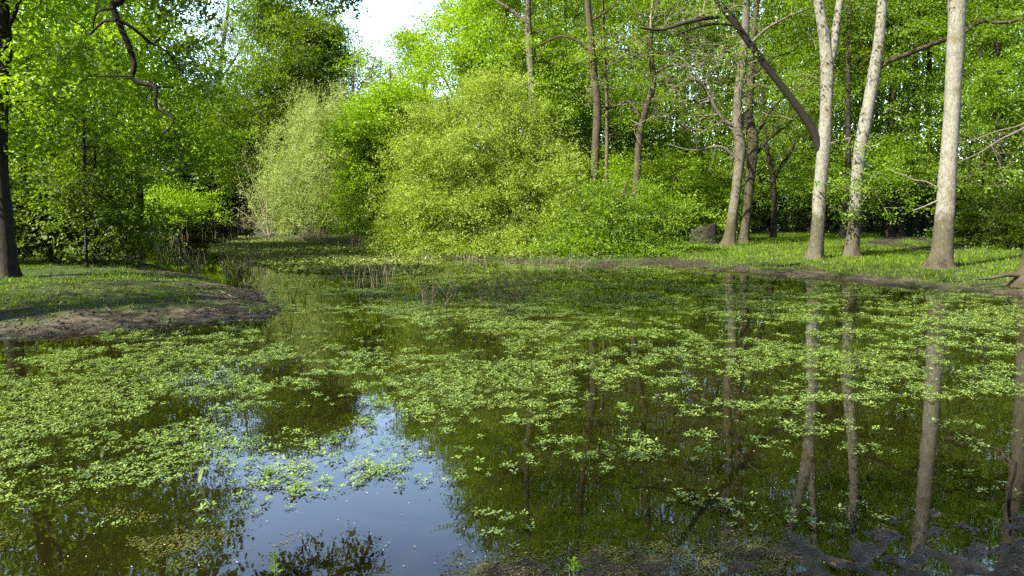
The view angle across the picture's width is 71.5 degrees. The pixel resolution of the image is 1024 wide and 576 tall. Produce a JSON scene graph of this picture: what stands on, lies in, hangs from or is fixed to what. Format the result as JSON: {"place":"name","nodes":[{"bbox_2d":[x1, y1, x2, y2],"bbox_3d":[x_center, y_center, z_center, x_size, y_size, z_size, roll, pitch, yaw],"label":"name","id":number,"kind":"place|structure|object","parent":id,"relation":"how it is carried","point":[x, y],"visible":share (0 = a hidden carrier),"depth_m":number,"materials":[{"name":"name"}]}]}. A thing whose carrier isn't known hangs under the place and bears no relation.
{"place":"outdoors","nodes":[
{"label":"outdoors","id":0,"kind":"place"},
{"bbox_2d":[0,223,1023,575],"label":"water","id":1,"kind":"structure","parent":0,"point":[374,525],"depth_m":4.96,"materials":[{"name":"liquid"}]},
{"bbox_2d":[198,467,202,482],"bbox_3d":[-1.805,1.088,4.129,0.035,0.105,0.013,-5,8,-36],"label":"leaf blade","id":2,"kind":"object","parent":1,"relation":"on","point":[200,475],"visible":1,"depth_m":4.13,"materials":[{"name":"green plant"}]},
{"bbox_2d":[193,493,233,522],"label":"pondweed clump","id":3,"kind":"object","parent":1,"relation":"on","point":[200,509],"visible":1,"depth_m":3.77,"materials":[{"name":"green plant"}]},
{"bbox_2d":[225,458,272,474],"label":"pondweed clump","id":4,"kind":"object","parent":1,"relation":"on","point":[254,467],"visible":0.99,"depth_m":4.33,"materials":[{"name":"green plant"}]},
{"bbox_2d":[225,472,276,494],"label":"pondweed clump","id":5,"kind":"object","parent":1,"relation":"on","point":[239,483],"visible":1,"depth_m":4.13,"materials":[{"name":"green plant"}]},
{"bbox_2d":[227,256,281,297],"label":"twig clump","id":6,"kind":"object","parent":1,"relation":"in","point":[256,285],"visible":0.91,"depth_m":12.33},
{"bbox_2d":[236,462,299,502],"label":"pondweed clump","id":7,"kind":"object","parent":1,"relation":"on","point":[270,477],"visible":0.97,"depth_m":4.20,"materials":[{"name":"green plant"}]},
{"bbox_2d":[255,440,281,451],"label":"pondweed clump","id":8,"kind":"object","parent":1,"relation":"on","point":[263,447],"visible":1,"depth_m":4.69,"materials":[{"name":"green plant"}]},
{"bbox_2d":[233,482,310,514],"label":"pondweed clump","id":9,"kind":"object","parent":1,"relation":"on","point":[266,497],"visible":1,"depth_m":3.89,"materials":[{"name":"green plant"}]},
{"bbox_2d":[267,549,281,575],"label":"weed","id":10,"kind":"object","parent":1,"relation":"in","point":[274,562],"visible":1,"depth_m":3.06,"materials":[{"name":"green plant"}]},
{"bbox_2d":[242,447,326,476],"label":"pondweed clump","id":11,"kind":"object","parent":1,"relation":"on","point":[322,448],"visible":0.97,"depth_m":4.51,"materials":[{"name":"green plant"}]},
{"bbox_2d":[288,488,309,508],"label":"pondweed clump","id":12,"kind":"object","parent":1,"relation":"on","point":[300,492],"visible":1,"depth_m":3.95,"materials":[{"name":"green plant"}]},
{"bbox_2d":[157,235,444,274],"bbox_3d":[-7.992,-1.548,26.723,12.126,0.126,20.641,0,7,0],"label":"duckweed","id":13,"kind":"object","parent":1,"relation":"on","point":[284,246],"visible":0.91,"depth_m":21.67,"materials":[{"name":"green plant"}]},
{"bbox_2d":[278,475,326,488],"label":"pondweed clump","id":14,"kind":"object","parent":1,"relation":"on","point":[304,483],"visible":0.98,"depth_m":4.09,"materials":[{"name":"green plant"}]},
{"bbox_2d":[283,280,324,303],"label":"sedge clump","id":15,"kind":"object","parent":1,"relation":"in","point":[294,297],"visible":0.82,"depth_m":11.92,"materials":[{"name":"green plant"}]},
{"bbox_2d":[276,450,342,464],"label":"pondweed clump","id":16,"kind":"object","parent":1,"relation":"on","point":[305,459],"visible":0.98,"depth_m":4.47,"materials":[{"name":"green plant"}]},
{"bbox_2d":[307,446,345,456],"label":"pondweed clump","id":17,"kind":"object","parent":1,"relation":"on","point":[327,452],"visible":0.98,"depth_m":4.57,"materials":[{"name":"green plant"}]},
{"bbox_2d":[351,260,396,282],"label":"twig clump","id":18,"kind":"object","parent":1,"relation":"in","point":[370,276],"visible":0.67,"depth_m":14.90,"materials":[{"name":"brown plant"}]},
{"bbox_2d":[358,463,397,471],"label":"pondweed clump","id":19,"kind":"object","parent":1,"relation":"on","point":[368,467],"visible":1,"depth_m":4.30,"materials":[{"name":"green plant"}]},
{"bbox_2d":[153,214,627,287],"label":"dead reeds","id":20,"kind":"object","parent":1,"relation":"in","point":[326,237],"visible":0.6,"depth_m":19.70,"materials":[{"name":"plant"}]},
{"bbox_2d":[0,497,795,575],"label":"algae film","id":21,"kind":"object","parent":1,"relation":"on","point":[615,558],"visible":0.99,"depth_m":3.26,"materials":[{"name":"green plant"}]},
{"bbox_2d":[384,428,427,444],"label":"pondweed clump","id":22,"kind":"object","parent":1,"relation":"on","point":[396,440],"visible":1,"depth_m":4.83,"materials":[{"name":"green plant"}]},
{"bbox_2d":[404,252,456,307],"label":"twig clump","id":23,"kind":"object","parent":1,"relation":"in","point":[436,289],"visible":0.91,"depth_m":11.38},
{"bbox_2d":[423,445,473,457],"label":"pondweed clump","id":24,"kind":"object","parent":1,"relation":"on","point":[456,449],"visible":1,"depth_m":4.57,"materials":[{"name":"green plant"}]},
{"bbox_2d":[440,417,480,422],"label":"pondweed clump","id":25,"kind":"object","parent":1,"relation":"on","point":[457,420],"visible":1,"depth_m":5.27,"materials":[{"name":"green plant"}]},
{"bbox_2d":[454,456,492,475],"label":"pondweed clump","id":26,"kind":"object","parent":1,"relation":"on","point":[477,462],"visible":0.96,"depth_m":4.42,"materials":[{"name":"green plant"}]},
{"bbox_2d":[456,467,491,472],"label":"pondweed clump","id":27,"kind":"object","parent":1,"relation":"on","point":[475,468],"visible":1,"depth_m":4.29,"materials":[{"name":"green plant"}]},
{"bbox_2d":[475,510,519,546],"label":"pondweed clump","id":28,"kind":"object","parent":1,"relation":"on","point":[483,530],"visible":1,"depth_m":3.48,"materials":[{"name":"green plant"}]},
{"bbox_2d":[471,507,534,534],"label":"pondweed clump","id":29,"kind":"object","parent":1,"relation":"on","point":[503,529],"visible":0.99,"depth_m":3.63,"materials":[{"name":"green plant"}]},
{"bbox_2d":[471,250,545,304],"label":"twig clump","id":30,"kind":"object","parent":1,"relation":"in","point":[509,293],"visible":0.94,"depth_m":11.83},
{"bbox_2d":[490,509,529,527],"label":"pondweed clump","id":31,"kind":"object","parent":1,"relation":"on","point":[510,516],"visible":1,"depth_m":3.68,"materials":[{"name":"green plant"}]},
{"bbox_2d":[0,247,1023,526],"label":"floating pondweed","id":32,"kind":"object","parent":1,"relation":"on","point":[496,367],"visible":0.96,"depth_m":7.06,"materials":[{"name":"green plant"}]},
{"bbox_2d":[20,346,1021,566],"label":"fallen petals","id":33,"kind":"object","parent":1,"relation":"on","point":[531,479],"visible":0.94,"depth_m":3.98,"materials":[{"name":"white plant"}]},
{"bbox_2d":[510,459,541,473],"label":"pondweed clump","id":34,"kind":"object","parent":1,"relation":"on","point":[526,462],"visible":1,"depth_m":4.36,"materials":[{"name":"green plant"}]},
{"bbox_2d":[585,462,614,473],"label":"pondweed clump","id":35,"kind":"object","parent":1,"relation":"on","point":[602,463],"visible":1,"depth_m":4.32,"materials":[{"name":"green plant"}]},
{"bbox_2d":[663,478,710,501],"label":"pondweed clump","id":36,"kind":"object","parent":1,"relation":"on","point":[678,492],"visible":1,"depth_m":3.93,"materials":[{"name":"green plant"}]},
{"bbox_2d":[680,491,740,507],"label":"pondweed clump","id":37,"kind":"object","parent":1,"relation":"on","point":[711,497],"visible":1,"depth_m":3.86,"materials":[{"name":"green plant"}]},
{"bbox_2d":[691,496,738,515],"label":"pondweed clump","id":38,"kind":"object","parent":1,"relation":"on","point":[720,506],"visible":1,"depth_m":3.80,"materials":[{"name":"green plant"}]},
{"bbox_2d":[723,499,768,529],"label":"pondweed clump","id":39,"kind":"object","parent":1,"relation":"on","point":[727,501],"visible":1,"depth_m":3.64,"materials":[{"name":"green plant"}]},
{"bbox_2d":[723,491,772,515],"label":"pondweed clump","id":40,"kind":"object","parent":1,"relation":"on","point":[751,504],"visible":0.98,"depth_m":3.77,"materials":[{"name":"green plant"}]},
{"bbox_2d":[784,507,798,522],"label":"pondweed clump","id":41,"kind":"object","parent":1,"relation":"on","point":[791,511],"visible":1,"depth_m":3.68,"materials":[{"name":"green plant"}]},
{"bbox_2d":[803,508,848,527],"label":"pondweed clump","id":42,"kind":"object","parent":1,"relation":"on","point":[811,518],"visible":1,"depth_m":3.58,"materials":[{"name":"green plant"}]},
{"bbox_2d":[802,500,888,528],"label":"pondweed clump","id":43,"kind":"object","parent":1,"relation":"on","point":[880,517],"visible":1,"depth_m":3.62,"materials":[{"name":"green plant"}]},
{"bbox_2d":[833,490,897,518],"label":"pondweed clump","id":44,"kind":"object","parent":1,"relation":"on","point":[839,505],"visible":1,"depth_m":3.72,"materials":[{"name":"green plant"}]},
{"bbox_2d":[956,479,998,491],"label":"pondweed clump","id":45,"kind":"object","parent":1,"relation":"on","point":[979,488],"visible":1,"depth_m":3.99,"materials":[{"name":"green plant"}]},
{"bbox_2d":[0,207,1023,575],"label":"ground","id":46,"kind":"structure","parent":0,"point":[860,553],"depth_m":10.50,"materials":[{"name":"green plant"}]},
{"bbox_2d":[0,306,32,311],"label":"stick","id":47,"kind":"object","parent":46,"relation":"on","point":[11,309],"visible":0.99,"depth_m":9.62,"materials":[{"name":"wood"}]},
{"bbox_2d":[9,64,167,267],"bbox_3d":[-9.543,-2.713,15.873,2.646,4.588,3.608,0,7,0],"label":"sapling","id":48,"kind":"object","parent":46,"relation":"on","point":[70,166],"visible":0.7,"depth_m":15.60,"materials":[{"name":"green plant"}]},
{"bbox_2d":[0,0,194,278],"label":"tree","id":49,"kind":"object","parent":46,"relation":"on","point":[9,265],"visible":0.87,"depth_m":13.00,"materials":[{"name":"green plant"}]},
{"bbox_2d":[9,159,191,268],"bbox_3d":[-11.024,-1.732,17.076,5.733,3.050,5.146,0,7,0],"label":"hazel bush","id":50,"kind":"object","parent":46,"relation":"on","point":[51,241],"visible":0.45,"depth_m":16.71,"materials":[{"name":"green plant"}]},
{"bbox_2d":[29,110,178,266],"bbox_3d":[-9.244,-2.232,16.283,2.990,3.581,2.959,5,8,38],"label":"sapling","id":51,"kind":"object","parent":46,"relation":"on","point":[138,223],"visible":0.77,"depth_m":16.16,"materials":[{"name":"green plant"}]},
{"bbox_2d":[8,0,209,256],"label":"tree","id":52,"kind":"object","parent":46,"relation":"on","point":[36,123],"visible":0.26,"depth_m":18.73,"materials":[{"name":"green plant"}]},
{"bbox_2d":[103,304,120,318],"bbox_3d":[-5.487,0.315,9.760,0.027,0.122,0.810,-6,9,-43],"label":"stick","id":53,"kind":"object","parent":46,"relation":"on","point":[111,311],"visible":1,"depth_m":9.81,"materials":[{"name":"brown wood"}]},
{"bbox_2d":[11,0,260,247],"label":"oak tree","id":54,"kind":"object","parent":46,"relation":"on","point":[158,140],"visible":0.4,"depth_m":25.10,"materials":[{"name":"green plant"}]},
{"bbox_2d":[106,169,241,240],"bbox_3d":[-15.472,-3.661,31.127,6.493,3.924,5.837,2,7,17],"label":"hazel bush","id":55,"kind":"object","parent":46,"relation":"on","point":[180,204],"visible":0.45,"depth_m":31.01,"materials":[{"name":"green plant"}]},
{"bbox_2d":[0,0,377,183],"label":"oak tree","id":56,"kind":"object","parent":46,"relation":"on","point":[112,8],"visible":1,"depth_m":9.52,"materials":[{"name":"green plant"}]},
{"bbox_2d":[147,72,254,219],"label":"tree","id":57,"kind":"object","parent":46,"relation":"on","point":[204,185],"visible":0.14,"depth_m":65.36,"materials":[{"name":"green plant"}]},
{"bbox_2d":[176,89,292,220],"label":"tree","id":58,"kind":"object","parent":46,"relation":"on","point":[237,205],"visible":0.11,"depth_m":66.10,"materials":[{"name":"green plant"}]},
{"bbox_2d":[170,0,313,213],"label":"tree","id":59,"kind":"object","parent":46,"relation":"on","point":[224,29],"visible":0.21,"depth_m":65.94,"materials":[{"name":"green plant"}]},
{"bbox_2d":[230,135,280,236],"bbox_3d":[-12.655,-4.934,34.743,2.530,4.891,2.640,0,7,0],"label":"bare shrub","id":60,"kind":"object","parent":46,"relation":"on","point":[266,225],"visible":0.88,"depth_m":34.74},
{"bbox_2d":[178,0,372,230],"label":"oak tree","id":61,"kind":"object","parent":46,"relation":"on","point":[311,42],"visible":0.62,"depth_m":38.86,"materials":[{"name":"green plant"}]},
{"bbox_2d":[236,70,384,236],"bbox_3d":[-9.676,-6.430,35.633,8.623,8.748,7.154,0,7,0],"label":"willow bush","id":62,"kind":"object","parent":46,"relation":"on","point":[301,193],"visible":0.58,"depth_m":34.73,"materials":[{"name":"green plant"}]},
{"bbox_2d":[288,1,379,221],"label":"tree","id":63,"kind":"object","parent":46,"relation":"on","point":[345,85],"visible":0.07,"depth_m":45.62,"materials":[{"name":"green plant"}]},
{"bbox_2d":[337,26,437,101],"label":"tree","id":64,"kind":"object","parent":46,"relation":"on","point":[373,66],"visible":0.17,"depth_m":55.64,"materials":[{"name":"green plant"}]},
{"bbox_2d":[298,37,492,246],"bbox_3d":[-4.304,-5.589,28.702,7.704,8.254,8.072,0,7,0],"label":"maple tree","id":65,"kind":"object","parent":46,"relation":"on","point":[358,129],"visible":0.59,"depth_m":27.04,"materials":[{"name":"green plant"}]},
{"bbox_2d":[362,0,577,227],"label":"tree","id":66,"kind":"object","parent":46,"relation":"on","point":[402,42],"visible":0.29,"depth_m":30.99,"materials":[{"name":"green plant"}]},
{"bbox_2d":[352,56,603,261],"bbox_3d":[-1.097,-4.063,22.914,8.712,7.315,6.688,0,7,0],"label":"willow bush","id":67,"kind":"object","parent":46,"relation":"on","point":[482,195],"visible":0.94,"depth_m":22.32,"materials":[{"name":"green plant"}]},
{"bbox_2d":[392,0,615,217],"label":"maple tree","id":68,"kind":"object","parent":46,"relation":"on","point":[475,52],"visible":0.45,"depth_m":26.74,"materials":[{"name":"green plant"}]},
{"bbox_2d":[0,232,1023,326],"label":"grass","id":69,"kind":"structure","parent":46,"relation":"on","point":[803,238],"depth_m":17.66,"materials":[{"name":"green plant"}]},
{"bbox_2d":[2,257,1023,575],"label":"mud crumbs","id":70,"kind":"object","parent":46,"relation":"on","point":[512,553],"visible":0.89,"depth_m":8.78,"materials":[{"name":"brown soil"}]},
{"bbox_2d":[10,0,1023,231],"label":"wood","id":71,"kind":"object","parent":46,"relation":"on","point":[906,226],"visible":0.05,"depth_m":41.76,"materials":[{"name":"green plant"}]},
{"bbox_2d":[487,0,601,241],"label":"tree","id":72,"kind":"object","parent":46,"relation":"on","point":[528,41],"visible":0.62,"depth_m":25.15,"materials":[{"name":"green plant"}]},
{"bbox_2d":[567,556,580,574],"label":"weed","id":73,"kind":"object","parent":46,"relation":"on","point":[574,564],"visible":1,"depth_m":3.10,"materials":[{"name":"green plant"}]},
{"bbox_2d":[458,0,702,218],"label":"tree","id":74,"kind":"object","parent":46,"relation":"on","point":[588,121],"visible":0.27,"depth_m":29.50,"materials":[{"name":"green plant"}]},
{"bbox_2d":[143,48,1023,233],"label":"undergrowth","id":75,"kind":"object","parent":46,"relation":"on","point":[764,213],"visible":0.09,"depth_m":36.24,"materials":[{"name":"green plant"}]},
{"bbox_2d":[515,0,674,240],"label":"tree","id":76,"kind":"object","parent":46,"relation":"on","point":[596,114],"visible":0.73,"depth_m":23.39,"materials":[{"name":"green plant"}]},
{"bbox_2d":[502,154,714,261],"bbox_3d":[3.169,-2.136,21.278,5.560,3.656,6.210,5,8,36],"label":"hazel bush","id":77,"kind":"object","parent":46,"relation":"on","point":[614,225],"visible":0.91,"depth_m":20.71,"materials":[{"name":"green plant"}]},
{"bbox_2d":[554,0,662,227],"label":"sapling","id":78,"kind":"object","parent":46,"relation":"on","point":[604,52],"visible":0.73,"depth_m":23.71,"materials":[{"name":"green plant"}]},
{"bbox_2d":[560,0,778,236],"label":"tree","id":79,"kind":"object","parent":46,"relation":"on","point":[653,74],"visible":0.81,"depth_m":23.72,"materials":[{"name":"green plant"}]},
{"bbox_2d":[584,138,776,239],"bbox_3d":[6.232,-3.597,26.729,7.243,4.009,5.577,0,7,0],"label":"hazel bush","id":80,"kind":"object","parent":46,"relation":"on","point":[658,171],"visible":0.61,"depth_m":25.98,"materials":[{"name":"green plant"}]},
{"bbox_2d":[556,0,807,232],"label":"tree","id":81,"kind":"object","parent":46,"relation":"on","point":[685,139],"visible":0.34,"depth_m":32.44,"materials":[{"name":"green plant"}]},
{"bbox_2d":[688,222,720,244],"bbox_3d":[6.887,-1.899,24.931,1.386,0.827,1.368,-5,8,-35],"label":"tree stump","id":82,"kind":"object","parent":46,"relation":"on","point":[708,232],"visible":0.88,"depth_m":24.70,"materials":[{"name":"wood"}]},
{"bbox_2d":[610,0,850,246],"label":"tree","id":83,"kind":"object","parent":46,"relation":"on","point":[739,157],"visible":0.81,"depth_m":23.45,"materials":[{"name":"green plant"}]},
{"bbox_2d":[704,0,854,243],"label":"tree","id":84,"kind":"object","parent":46,"relation":"on","point":[753,151],"visible":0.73,"depth_m":24.96,"materials":[{"name":"green plant"}]},
{"bbox_2d":[760,262,800,265],"bbox_3d":[6.557,-0.579,17.308,0.971,0.081,0.424,1,7,10],"label":"stick","id":85,"kind":"object","parent":46,"relation":"on","point":[769,264],"visible":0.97,"depth_m":17.24,"materials":[{"name":"grey wood"}]},
{"bbox_2d":[640,0,923,259],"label":"tree","id":86,"kind":"object","parent":46,"relation":"on","point":[821,136],"visible":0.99,"depth_m":18.00,"materials":[{"name":"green plant"}]},
{"bbox_2d":[675,0,908,232],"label":"beech tree","id":87,"kind":"object","parent":46,"relation":"on","point":[801,186],"visible":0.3,"depth_m":32.51,"materials":[{"name":"green plant"}]},
{"bbox_2d":[719,85,868,238],"bbox_3d":[10.633,-4.931,27.931,4.072,6.138,5.869,-3,7,-25],"label":"tree","id":88,"kind":"object","parent":46,"relation":"on","point":[773,173],"visible":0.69,"depth_m":28.35,"materials":[{"name":"green plant"}]},
{"bbox_2d":[774,0,926,237],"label":"tree","id":89,"kind":"object","parent":46,"relation":"on","point":[849,15],"visible":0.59,"depth_m":28.18,"materials":[{"name":"green plant"}]},
{"bbox_2d":[753,0,1008,236],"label":"beech tree","id":90,"kind":"object","parent":46,"relation":"on","point":[892,136],"visible":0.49,"depth_m":29.28,"materials":[{"name":"green plant"}]},
{"bbox_2d":[835,0,946,236],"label":"tree","id":91,"kind":"object","parent":46,"relation":"on","point":[900,230],"visible":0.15,"depth_m":30.08,"materials":[{"name":"green plant"}]},
{"bbox_2d":[838,0,986,235],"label":"tree","id":92,"kind":"object","parent":46,"relation":"on","point":[913,226],"visible":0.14,"depth_m":31.50,"materials":[{"name":"green plant"}]},
{"bbox_2d":[803,0,1023,257],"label":"tree","id":93,"kind":"object","parent":46,"relation":"on","point":[856,188],"visible":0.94,"depth_m":18.43,"materials":[{"name":"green plant"}]},
{"bbox_2d":[851,0,1023,209],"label":"beech tree","id":94,"kind":"object","parent":46,"relation":"on","point":[996,103],"visible":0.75,"depth_m":26.17,"materials":[{"name":"green plant"}]},
{"bbox_2d":[887,0,990,233],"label":"tree","id":95,"kind":"object","parent":46,"relation":"on","point":[924,221],"visible":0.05,"depth_m":33.00,"materials":[{"name":"green plant"}]},
{"bbox_2d":[872,0,1023,270],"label":"tree","id":96,"kind":"object","parent":46,"relation":"on","point":[941,255],"visible":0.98,"depth_m":15.38,"materials":[{"name":"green plant"}]},
{"bbox_2d":[913,176,1023,249],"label":"holly bush","id":97,"kind":"object","parent":46,"relation":"on","point":[1000,227],"visible":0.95,"depth_m":22.73,"materials":[{"name":"green plant"}]},
{"bbox_2d":[923,122,1023,287],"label":"tree","id":98,"kind":"object","parent":46,"relation":"on","point":[1016,279],"visible":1,"depth_m":12.97,"materials":[{"name":"grey plant"}]},
{"bbox_2d":[1007,461,1017,498],"bbox_3d":[2.740,1.077,3.896,0.036,0.260,0.021,0,7,0],"label":"stick","id":99,"kind":"object","parent":46,"relation":"on","point":[1009,496],"visible":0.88,"depth_m":3.89,"materials":[{"name":"brown wood"}]},
{"bbox_2d":[22,0,1022,199],"label":"sky","id":100,"kind":"structure","parent":0,"point":[373,26],"materials":[{"name":"white"}]}
]}

